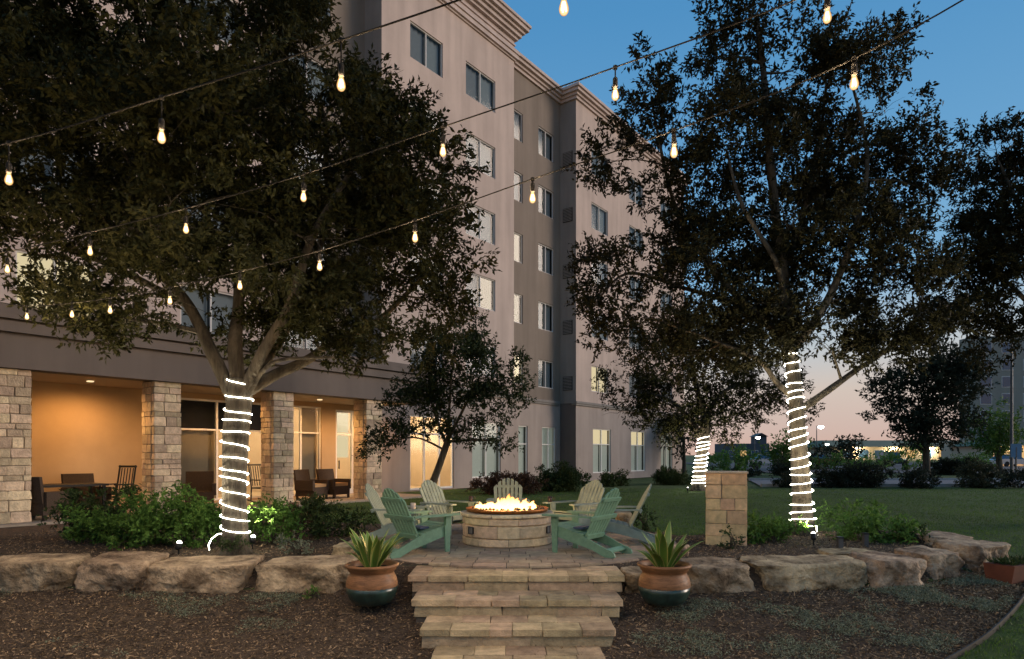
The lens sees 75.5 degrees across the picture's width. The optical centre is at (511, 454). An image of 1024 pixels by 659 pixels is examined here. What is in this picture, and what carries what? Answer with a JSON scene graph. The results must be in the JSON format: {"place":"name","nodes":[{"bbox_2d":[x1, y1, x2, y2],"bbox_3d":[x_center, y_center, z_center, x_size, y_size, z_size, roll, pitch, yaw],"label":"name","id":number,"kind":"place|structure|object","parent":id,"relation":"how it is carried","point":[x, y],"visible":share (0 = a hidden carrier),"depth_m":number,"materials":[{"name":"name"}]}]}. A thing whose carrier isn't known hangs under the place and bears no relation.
{"place":"outdoors","nodes":[
{"label":"outdoors","id":0,"kind":"place"},
{"bbox_2d":[349,524,675,569],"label":"patio","id":1,"kind":"structure","parent":0,"point":[460,554],"depth_m":9.51,"materials":[{"name":"beige stone"}]},
{"bbox_2d":[359,483,430,541],"bbox_3d":[-2.000,0.962,11.056,1.140,0.976,0.840,0,0,5],"label":"adirondack chair","id":2,"kind":"object","parent":1,"relation":"on","point":[376,503],"visible":0.56,"depth_m":10.85,"materials":[{"name":"paint"}]},
{"bbox_2d":[380,488,459,558],"bbox_3d":[-1.470,0.962,9.802,1.140,0.976,0.840,0,0,-44],"label":"adirondack chair","id":3,"kind":"object","parent":1,"relation":"on","point":[398,513],"visible":0.94,"depth_m":9.67,"materials":[{"name":"green paint"}]},
{"bbox_2d":[419,480,481,534],"bbox_3d":[-1.275,0.962,12.393,1.140,0.976,0.840,0,0,38],"label":"adirondack chair","id":4,"kind":"object","parent":1,"relation":"on","point":[432,494],"visible":0.51,"depth_m":12.45,"materials":[{"name":"paint"}]},
{"bbox_2d":[461,496,553,547],"bbox_3d":[-0.080,1.050,10.950,1.544,0.801,1.541,0,0,0],"label":"fire pit","id":5,"kind":"object","parent":1,"relation":"on","point":[509,523],"visible":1,"depth_m":10.36,"materials":[{"name":"stone"}]},
{"bbox_2d":[486,478,529,503],"bbox_3d":[-0.080,0.962,13.170,0.840,0.976,1.140,0,0,0],"label":"adirondack chair","id":6,"kind":"object","parent":1,"relation":"on","point":[505,486],"visible":0.43,"depth_m":13.46,"materials":[{"name":"paint"}]},
{"bbox_2d":[543,480,608,531],"bbox_3d":[1.273,0.962,12.345,1.140,0.976,0.840,0,0,-41],"label":"adirondack chair","id":7,"kind":"object","parent":1,"relation":"on","point":[592,492],"visible":0.69,"depth_m":12.42,"materials":[{"name":"paint"}]},
{"bbox_2d":[542,488,632,558],"bbox_3d":[1.146,0.962,9.788,1.140,0.976,0.840,0,0,37],"label":"adirondack chair","id":8,"kind":"object","parent":1,"relation":"on","point":[604,513],"visible":0.97,"depth_m":9.68,"materials":[{"name":"green paint"}]},
{"bbox_2d":[590,484,654,543],"bbox_3d":[1.869,0.962,10.992,1.140,0.976,0.840,0,0,7],"label":"adirondack chair","id":9,"kind":"object","parent":1,"relation":"on","point":[622,528],"visible":0.61,"depth_m":10.73,"materials":[{"name":"paint"}]},
{"bbox_2d":[68,455,1023,658],"bbox_3d":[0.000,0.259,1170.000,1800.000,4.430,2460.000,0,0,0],"label":"lawn","id":10,"kind":"structure","parent":0,"point":[643,483],"depth_m":19.18,"materials":[{"name":"plant"}]},
{"bbox_2d":[0,0,688,527],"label":"hotel building","id":11,"kind":"structure","parent":10,"relation":"on","point":[154,412],"depth_m":27.36,"materials":[{"name":"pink paint"}]},
{"bbox_2d":[30,477,68,520],"bbox_3d":[-10.351,0.945,14.385,0.850,0.950,0.810,0,0,1],"label":"porch armchair","id":12,"kind":"object","parent":11,"relation":"on","point":[41,499],"visible":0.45,"depth_m":14.09,"materials":[{"name":"wicker"}]},
{"bbox_2d":[16,250,91,314],"bbox_3d":[-11.658,-4.275,16.806,0.200,1.450,1.700,0,0,37],"label":"window","id":13,"kind":"structure","parent":11,"relation":"in","point":[21,260],"depth_m":16.53,"materials":[{"name":"beige glass"}]},
{"bbox_2d":[31,483,108,518],"bbox_3d":[-10.540,1.055,15.530,0.900,0.730,1.600,0,0,37],"label":"porch table","id":14,"kind":"object","parent":11,"relation":"on","point":[103,485],"visible":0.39,"depth_m":15.58,"materials":[{"name":"black plastic"}]},
{"bbox_2d":[61,473,111,507],"bbox_3d":[-10.566,0.945,16.354,0.810,0.950,0.850,0,0,31],"label":"porch armchair","id":15,"kind":"object","parent":11,"relation":"on","point":[79,478],"visible":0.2,"depth_m":16.46,"materials":[{"name":"wicker"}]},
{"bbox_2d":[182,471,215,503],"bbox_3d":[-8.727,0.945,18.459,0.850,0.950,0.810,0,0,-24],"label":"porch armchair","id":16,"kind":"object","parent":11,"relation":"on","point":[203,483],"visible":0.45,"depth_m":18.66,"materials":[{"name":"wicker"}]},
{"bbox_2d":[181,284,232,336],"bbox_3d":[-9.326,-4.275,20.182,0.520,1.650,2.000,0,0,37],"label":"window","id":17,"kind":"structure","parent":11,"relation":"in","point":[222,299],"depth_m":20.27,"materials":[{"name":"grey glass"}]},
{"bbox_2d":[180,398,261,501],"bbox_3d":[-9.080,-0.140,19.810,0.200,3.020,3.800,0,0,37],"label":"window","id":18,"kind":"structure","parent":11,"relation":"in","point":[200,418],"depth_m":19.73,"materials":[{"name":"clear glass"}]},
{"bbox_2d":[0,0,568,184],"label":"string light","id":19,"kind":"object","parent":11,"relation":"hanging from","point":[341,85],"visible":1,"depth_m":3.70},
{"bbox_2d":[293,405,320,495],"bbox_3d":[-7.190,-0.140,22.330,0.200,3.020,1.600,0,0,37],"label":"window","id":20,"kind":"structure","parent":11,"relation":"in","point":[307,432],"depth_m":22.78,"materials":[{"name":"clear glass"}]},
{"bbox_2d":[293,469,328,499],"bbox_3d":[-6.421,0.945,21.042,0.810,0.950,0.850,0,0,20],"label":"porch armchair","id":21,"kind":"object","parent":11,"relation":"on","point":[304,484],"visible":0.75,"depth_m":20.80,"materials":[{"name":"wicker"}]},
{"bbox_2d":[316,469,350,498],"bbox_3d":[-5.927,0.945,21.871,0.810,0.950,0.850,0,0,28],"label":"porch armchair","id":22,"kind":"object","parent":11,"relation":"on","point":[337,486],"visible":0.74,"depth_m":21.79,"materials":[{"name":"wicker"}]},
{"bbox_2d":[336,410,353,492],"bbox_3d":[-6.071,-0.100,23.772,0.260,3.000,0.850,0,0,37],"label":"door","id":23,"kind":"structure","parent":11,"relation":"in","point":[342,434],"depth_m":23.98,"materials":[{"name":"beige glass"}]},
{"bbox_2d":[0,0,831,272],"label":"string light","id":24,"kind":"object","parent":11,"relation":"hanging from","point":[827,16],"visible":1,"depth_m":4.62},
{"bbox_2d":[410,21,441,76],"bbox_3d":[-3.707,-16.475,27.074,0.520,1.650,1.990,0,0,37],"label":"window","id":25,"kind":"structure","parent":11,"relation":"in","point":[428,53],"depth_m":27.21,"materials":[{"name":"clear glass"}]},
{"bbox_2d":[410,415,452,489],"bbox_3d":[-3.332,-0.100,27.249,0.090,3.000,2.600,0,0,37],"label":"window","id":26,"kind":"structure","parent":11,"relation":"in","point":[438,439],"depth_m":27.57,"materials":[{"name":"glass"}]},
{"bbox_2d":[466,62,493,111],"bbox_3d":[-1.637,-16.475,29.834,0.520,1.650,2.170,0,0,37],"label":"window","id":27,"kind":"structure","parent":11,"relation":"in","point":[480,89],"depth_m":29.96,"materials":[{"name":"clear glass"}]},
{"bbox_2d":[466,132,493,177],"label":"window","id":28,"kind":"structure","parent":11,"relation":"in","point":[485,152],"depth_m":30.08,"materials":[{"name":"clear glass"}]},
{"bbox_2d":[466,201,493,244],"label":"window","id":29,"kind":"structure","parent":11,"relation":"in","point":[487,234],"depth_m":30.19,"materials":[{"name":"clear glass"}]},
{"bbox_2d":[466,273,493,310],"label":"window","id":30,"kind":"structure","parent":11,"relation":"in","point":[486,285],"depth_m":30.17,"materials":[{"name":"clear glass"}]},
{"bbox_2d":[0,0,963,319],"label":"string light","id":31,"kind":"object","parent":11,"relation":"hanging from","point":[854,82],"visible":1,"depth_m":4.63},
{"bbox_2d":[472,422,499,477],"bbox_3d":[-1.389,-0.225,30.198,0.520,2.710,2.150,0,0,37],"label":"window","id":32,"kind":"structure","parent":11,"relation":"in","point":[487,462],"depth_m":30.36,"materials":[{"name":"clear glass"}]},
{"bbox_2d":[518,425,526,474],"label":"window","id":33,"kind":"structure","parent":11,"relation":"in","point":[522,437],"depth_m":33.74,"materials":[{"name":"clear glass"}]},
{"bbox_2d":[538,126,552,161],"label":"window","id":34,"kind":"structure","parent":11,"relation":"in","point":[545,143],"depth_m":35.47,"materials":[{"name":"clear glass"}]},
{"bbox_2d":[538,185,552,218],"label":"window","id":35,"kind":"structure","parent":11,"relation":"in","point":[545,198],"depth_m":35.47,"materials":[{"name":"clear glass"}]},
{"bbox_2d":[538,243,552,275],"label":"window","id":36,"kind":"structure","parent":11,"relation":"in","point":[545,254],"depth_m":35.47,"materials":[{"name":"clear glass"}]},
{"bbox_2d":[538,301,552,331],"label":"window","id":37,"kind":"structure","parent":11,"relation":"in","point":[545,311],"depth_m":35.47,"materials":[{"name":"clear glass"}]},
{"bbox_2d":[538,359,552,388],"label":"window","id":38,"kind":"structure","parent":11,"relation":"in","point":[545,368],"depth_m":35.47,"materials":[{"name":"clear glass"}]},
{"bbox_2d":[542,427,554,472],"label":"window","id":39,"kind":"structure","parent":11,"relation":"in","point":[548,433],"depth_m":35.67,"materials":[{"name":"clear glass"}]},
{"bbox_2d":[591,202,606,235],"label":"window","id":40,"kind":"structure","parent":11,"relation":"in","point":[598,217],"depth_m":38.13,"materials":[{"name":"clear glass"}]},
{"bbox_2d":[593,429,609,472],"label":"window","id":41,"kind":"structure","parent":11,"relation":"in","point":[601,437],"depth_m":38.19,"materials":[{"name":"clear glass"}]},
{"bbox_2d":[631,431,644,470],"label":"window","id":42,"kind":"structure","parent":11,"relation":"in","point":[637,438],"depth_m":42.18,"materials":[{"name":"clear glass"}]},
{"bbox_2d":[352,305,536,505],"bbox_3d":[-1.907,-1.383,18.696,5.247,5.823,2.553,0,0,0],"label":"tree","id":43,"kind":"object","parent":10,"relation":"on","point":[434,393],"visible":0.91,"depth_m":18.50,"materials":[{"name":"green plant"}]},
{"bbox_2d":[0,519,938,567],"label":"planting bed","id":44,"kind":"object","parent":10,"relation":"on","point":[7,532],"visible":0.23,"depth_m":10.62,"materials":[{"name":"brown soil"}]},
{"bbox_2d":[36,480,162,541],"bbox_3d":[-7.230,1.038,11.640,1.864,1.136,1.607,0,0,-40],"label":"shrub","id":45,"kind":"object","parent":44,"relation":"on","point":[73,494],"visible":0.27,"depth_m":11.52,"materials":[{"name":"green plant"}]},
{"bbox_2d":[58,487,178,550],"bbox_3d":[-6.402,1.110,10.739,2.138,1.183,1.435,0,0,0],"label":"shrub","id":46,"kind":"object","parent":44,"relation":"on","point":[104,523],"visible":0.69,"depth_m":10.69,"materials":[{"name":"green plant"}]},
{"bbox_2d":[119,479,221,548],"bbox_3d":[-5.343,1.027,10.613,1.651,1.243,1.537,0,0,-42],"label":"shrub","id":47,"kind":"object","parent":44,"relation":"on","point":[203,516],"visible":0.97,"depth_m":10.41,"materials":[{"name":"green plant"}]},
{"bbox_2d":[214,535,252,555],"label":"shrub","id":48,"kind":"object","parent":44,"relation":"on","point":[232,548],"visible":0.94,"depth_m":9.31,"materials":[{"name":"green plant"}]},
{"bbox_2d":[0,0,501,555],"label":"oak tree","id":49,"kind":"object","parent":44,"relation":"on","point":[228,122],"visible":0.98,"depth_m":9.04,"materials":[{"name":"green plant"}]},
{"bbox_2d":[208,379,253,549],"bbox_3d":[-4.114,0.101,9.794,0.627,2.580,0.440,0,0,0],"label":"rope light","id":50,"kind":"object","parent":49,"relation":"attached to","point":[233,470],"visible":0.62,"depth_m":9.63,"materials":[{"name":"white plastic"}]},
{"bbox_2d":[247,493,307,543],"bbox_3d":[-3.986,1.076,10.847,1.185,0.876,1.061,0,0,0],"label":"shrub","id":51,"kind":"object","parent":44,"relation":"on","point":[275,512],"visible":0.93,"depth_m":10.78,"materials":[{"name":"green plant"}]},
{"bbox_2d":[272,532,313,555],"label":"shrub","id":52,"kind":"object","parent":44,"relation":"on","point":[296,549],"visible":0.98,"depth_m":9.65,"materials":[{"name":"green plant"}]},
{"bbox_2d":[292,492,377,539],"bbox_3d":[-3.254,1.154,11.998,1.477,1.014,1.302,0,0,43],"label":"shrub","id":53,"kind":"object","parent":44,"relation":"on","point":[313,505],"visible":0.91,"depth_m":11.87,"materials":[{"name":"green plant"}]},
{"bbox_2d":[704,471,748,545],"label":"stone pillar","id":54,"kind":"structure","parent":44,"relation":"on","point":[726,497],"depth_m":10.70,"materials":[{"name":"stone"}]},
{"bbox_2d":[560,0,986,535],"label":"oak tree","id":55,"kind":"object","parent":44,"relation":"on","point":[779,252],"visible":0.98,"depth_m":11.95,"materials":[{"name":"green plant"}]},
{"bbox_2d":[784,353,816,530],"bbox_3d":[5.319,-0.139,12.206,0.626,3.494,0.488,0,0,0],"label":"rope light","id":56,"kind":"object","parent":55,"relation":"attached to","point":[799,445],"visible":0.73,"depth_m":12.07,"materials":[{"name":"white plastic"}]},
{"bbox_2d":[747,508,812,543],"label":"shrub","id":57,"kind":"object","parent":44,"relation":"on","point":[772,531],"visible":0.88,"depth_m":10.92,"materials":[{"name":"green plant"}]},
{"bbox_2d":[815,547,873,555],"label":"boulder","id":58,"kind":"object","parent":44,"relation":"on","point":[838,551],"visible":0.3,"depth_m":9.75,"materials":[{"name":"stone"}]},
{"bbox_2d":[815,497,874,537],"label":"shrub","id":59,"kind":"object","parent":44,"relation":"on","point":[840,511],"visible":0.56,"depth_m":12.08,"materials":[{"name":"green plant"}]},
{"bbox_2d":[824,497,930,544],"bbox_3d":[6.332,1.191,11.192,1.589,0.972,1.315,0,0,-20],"label":"shrub","id":60,"kind":"object","parent":44,"relation":"on","point":[876,518],"visible":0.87,"depth_m":11.05,"materials":[{"name":"green plant"}]},
{"bbox_2d":[892,529,972,544],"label":"boulder","id":61,"kind":"object","parent":44,"relation":"on","point":[940,535],"visible":0.3,"depth_m":10.92,"materials":[{"name":"stone"}]},
{"bbox_2d":[465,469,549,494],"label":"shrub","id":62,"kind":"object","parent":10,"relation":"on","point":[525,482],"visible":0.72,"depth_m":24.68,"materials":[{"name":"green plant"}]},
{"bbox_2d":[0,556,1023,658],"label":"mulch bed","id":63,"kind":"object","parent":10,"relation":"on","point":[757,581],"visible":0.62,"depth_m":7.53,"materials":[{"name":"brown wood"}]},
{"bbox_2d":[0,553,91,591],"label":"boulder","id":64,"kind":"object","parent":63,"relation":"on","point":[34,572],"visible":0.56,"depth_m":8.63,"materials":[{"name":"stone"}]},
{"bbox_2d":[74,551,168,592],"bbox_3d":[-5.261,1.677,8.916,1.083,0.664,0.968,0,0,-5],"label":"boulder","id":65,"kind":"object","parent":63,"relation":"on","point":[120,570],"visible":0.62,"depth_m":8.54,"materials":[{"name":"stone"}]},
{"bbox_2d":[141,555,264,593],"bbox_3d":[-4.224,1.705,8.937,1.587,0.599,0.937,0,0,0],"label":"boulder","id":66,"kind":"object","parent":63,"relation":"on","point":[215,574],"visible":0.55,"depth_m":8.58,"materials":[{"name":"stone"}]},
{"bbox_2d":[254,555,357,593],"bbox_3d":[-2.726,1.700,8.877,1.377,0.626,0.766,0,0,2],"label":"boulder","id":67,"kind":"object","parent":63,"relation":"on","point":[326,573],"visible":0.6,"depth_m":8.58,"materials":[{"name":"stone"}]},
{"bbox_2d":[344,559,398,606],"bbox_3d":[-1.695,1.552,8.000,0.650,0.485,0.650,0,0,0],"label":"terracotta pot","id":68,"kind":"object","parent":63,"relation":"on","point":[370,586],"visible":0.98,"depth_m":7.76,"materials":[{"name":"orange ceramic"}]},
{"bbox_2d":[341,528,404,566],"bbox_3d":[-1.638,1.133,8.019,0.799,0.490,0.625,0,0,23],"label":"strap leaf plant","id":69,"kind":"object","parent":68,"relation":"on","point":[369,550],"visible":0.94,"depth_m":7.95,"materials":[{"name":"green plant"}]},
{"bbox_2d":[0,573,1020,658],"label":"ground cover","id":70,"kind":"object","parent":63,"relation":"on","point":[919,596],"visible":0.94,"depth_m":7.74,"materials":[{"name":"green plant"}]},
{"bbox_2d":[1,570,1019,658],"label":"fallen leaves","id":71,"kind":"object","parent":63,"relation":"on","point":[934,633],"visible":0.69,"depth_m":7.69,"materials":[{"name":"brown plant"}]},
{"bbox_2d":[408,565,624,658],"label":"garden steps","id":72,"kind":"structure","parent":63,"relation":"on","point":[493,613],"depth_m":7.57,"materials":[{"name":"stone"}]},
{"bbox_2d":[620,566,641,593],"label":"boulder","id":73,"kind":"object","parent":63,"relation":"on","point":[632,574],"visible":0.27,"depth_m":8.50,"materials":[{"name":"stone"}]},
{"bbox_2d":[637,560,691,606],"bbox_3d":[1.843,1.552,8.000,0.650,0.485,0.650,0,0,0],"label":"terracotta pot","id":74,"kind":"object","parent":63,"relation":"on","point":[665,586],"visible":0.92,"depth_m":7.76,"materials":[{"name":"orange ceramic"}]},
{"bbox_2d":[637,521,705,566],"bbox_3d":[1.850,1.095,7.973,0.766,0.568,0.801,0,0,-36],"label":"strap leaf plant","id":75,"kind":"object","parent":74,"relation":"on","point":[662,553],"visible":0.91,"depth_m":7.91,"materials":[{"name":"green plant"}]},
{"bbox_2d":[679,556,755,592],"bbox_3d":[2.696,1.698,8.829,1.058,0.572,0.792,0,0,0],"label":"boulder","id":76,"kind":"object","parent":63,"relation":"on","point":[710,574],"visible":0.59,"depth_m":8.54,"materials":[{"name":"stone"}]},
{"bbox_2d":[740,554,867,591],"bbox_3d":[3.958,1.679,8.957,1.668,0.579,0.829,0,0,-3],"label":"boulder","id":77,"kind":"object","parent":63,"relation":"on","point":[781,573],"visible":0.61,"depth_m":8.67,"materials":[{"name":"stone"}]},
{"bbox_2d":[849,551,926,587],"bbox_3d":[5.111,1.676,9.091,0.882,0.600,0.816,0,0,-13],"label":"boulder","id":78,"kind":"object","parent":63,"relation":"on","point":[886,569],"visible":0.49,"depth_m":8.77,"materials":[{"name":"stone"}]},
{"bbox_2d":[894,545,964,579],"bbox_3d":[5.961,1.640,9.492,0.762,0.596,0.765,0,0,-23],"label":"boulder","id":79,"kind":"object","parent":63,"relation":"on","point":[944,563],"visible":0.52,"depth_m":9.23,"materials":[{"name":"stone"}]},
{"bbox_2d":[932,537,1010,571],"bbox_3d":[6.989,1.562,10.111,1.095,0.510,0.842,0,0,-32],"label":"boulder","id":80,"kind":"object","parent":63,"relation":"on","point":[973,553],"visible":0.47,"depth_m":9.78,"materials":[{"name":"stone"}]},
{"bbox_2d":[983,553,1023,583],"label":"plant trough","id":81,"kind":"object","parent":63,"relation":"on","point":[1008,569],"visible":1,"depth_m":9.01,"materials":[{"name":"orange ceramic"}]},
{"bbox_2d":[533,459,592,491],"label":"shrub","id":82,"kind":"object","parent":10,"relation":"on","point":[571,479],"visible":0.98,"depth_m":26.54,"materials":[{"name":"green plant"}]},
{"bbox_2d":[651,465,692,484],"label":"shrub","id":83,"kind":"object","parent":10,"relation":"on","point":[670,476],"visible":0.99,"depth_m":32.54,"materials":[{"name":"green plant"}]},
{"bbox_2d":[654,409,716,474],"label":"shade tree","id":84,"kind":"object","parent":10,"relation":"on","point":[682,449],"visible":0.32,"depth_m":43.61,"materials":[{"name":"green plant"}]},
{"bbox_2d":[590,299,825,490],"bbox_3d":[7.889,-2.527,27.288,9.419,8.098,4.964,0,0,0],"label":"oak tree","id":85,"kind":"object","parent":10,"relation":"on","point":[647,395],"visible":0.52,"depth_m":26.82,"materials":[{"name":"green plant"}]},
{"bbox_2d":[710,439,768,470],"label":"shade tree","id":86,"kind":"object","parent":10,"relation":"on","point":[740,464],"visible":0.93,"depth_m":57.69,"materials":[{"name":"green plant"}]},
{"bbox_2d":[715,433,780,459],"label":"warehouse","id":87,"kind":"structure","parent":10,"relation":"on","point":[750,447],"depth_m":185.00,"materials":[{"name":"metal"}]},
{"bbox_2d":[807,438,851,468],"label":"shade tree","id":88,"kind":"object","parent":10,"relation":"on","point":[826,451],"visible":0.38,"depth_m":65.37,"materials":[{"name":"green plant"}]},
{"bbox_2d":[810,466,854,487],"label":"shrub","id":89,"kind":"object","parent":10,"relation":"on","point":[831,477],"visible":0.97,"depth_m":29.67,"materials":[{"name":"green plant"}]},
{"bbox_2d":[828,433,868,466],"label":"shade tree","id":90,"kind":"object","parent":10,"relation":"on","point":[847,444],"visible":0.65,"depth_m":69.85,"materials":[{"name":"green plant"}]},
{"bbox_2d":[835,459,894,487],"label":"shrub","id":91,"kind":"object","parent":10,"relation":"on","point":[859,476],"visible":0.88,"depth_m":29.65,"materials":[{"name":"green plant"}]},
{"bbox_2d":[807,440,948,459],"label":"shop building","id":92,"kind":"structure","parent":10,"relation":"on","point":[876,446],"depth_m":180.00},
{"bbox_2d":[876,439,939,469],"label":"shade tree","id":93,"kind":"object","parent":10,"relation":"on","point":[893,456],"visible":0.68,"depth_m":61.60,"materials":[{"name":"green plant"}]},
{"bbox_2d":[894,467,942,488],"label":"shrub","id":94,"kind":"object","parent":10,"relation":"on","point":[918,476],"visible":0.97,"depth_m":29.10,"materials":[{"name":"green plant"}]},
{"bbox_2d":[902,106,1023,374],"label":"oak tree","id":95,"kind":"object","parent":10,"relation":"on","point":[996,250],"visible":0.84,"depth_m":13.85,"materials":[{"name":"green plant"}]},
{"bbox_2d":[952,459,1009,488],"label":"shrub","id":96,"kind":"object","parent":10,"relation":"on","point":[984,477],"visible":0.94,"depth_m":29.26,"materials":[{"name":"green plant"}]},
{"bbox_2d":[944,594,1023,658],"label":"lawn edging","id":97,"kind":"object","parent":10,"relation":"on","point":[984,637],"visible":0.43,"depth_m":7.24,"materials":[{"name":"metal"}]},
{"bbox_2d":[945,441,1023,465],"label":"shop","id":98,"kind":"structure","parent":10,"relation":"on","point":[964,450],"depth_m":89.70},
{"bbox_2d":[959,336,1023,442],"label":"hotel","id":99,"kind":"structure","parent":10,"relation":"on","point":[1001,389],"depth_m":120.00,"materials":[{"name":"grey paint"}]},
{"bbox_2d":[998,467,1023,487],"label":"shrub","id":100,"kind":"object","parent":10,"relation":"on","point":[1012,475],"visible":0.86,"depth_m":29.53,"materials":[{"name":"green plant"}]},
{"bbox_2d":[503,0,1023,454],"label":"sky","id":101,"kind":"structure","parent":0,"point":[977,46],"materials":[{"name":"blue"}]},
{"bbox_2d":[686,463,1023,472],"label":"parking lot","id":102,"kind":"structure","parent":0,"point":[766,465],"depth_m":73.41,"materials":[{"name":"grey asphalt"}]},
{"bbox_2d":[754,428,815,468],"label":"shade tree","id":103,"kind":"object","parent":102,"relation":"on","point":[778,447],"visible":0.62,"depth_m":59.73,"materials":[{"name":"green plant"}]},
{"bbox_2d":[747,473,1009,478],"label":"verge","id":104,"kind":"structure","parent":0,"point":[812,475],"depth_m":42.34,"materials":[{"name":"green plant"}]},
{"bbox_2d":[855,333,999,475],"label":"shade tree","id":105,"kind":"object","parent":104,"relation":"on","point":[948,374],"visible":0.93,"depth_m":42.20,"materials":[{"name":"green plant"}]},
{"bbox_2d":[913,456,962,474],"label":"shrub","id":106,"kind":"object","parent":104,"relation":"on","point":[945,466],"visible":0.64,"depth_m":45.65,"materials":[{"name":"green plant"}]},
{"bbox_2d":[961,396,1023,472],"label":"shade tree","id":107,"kind":"object","parent":104,"relation":"on","point":[992,438],"visible":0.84,"depth_m":47.74,"materials":[{"name":"green plant"}]},
{"bbox_2d":[1010,310,1019,471],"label":"street lamp","id":108,"kind":"object","parent":104,"relation":"on","point":[1011,414],"visible":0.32,"depth_m":41.94,"materials":[{"name":"metal"}]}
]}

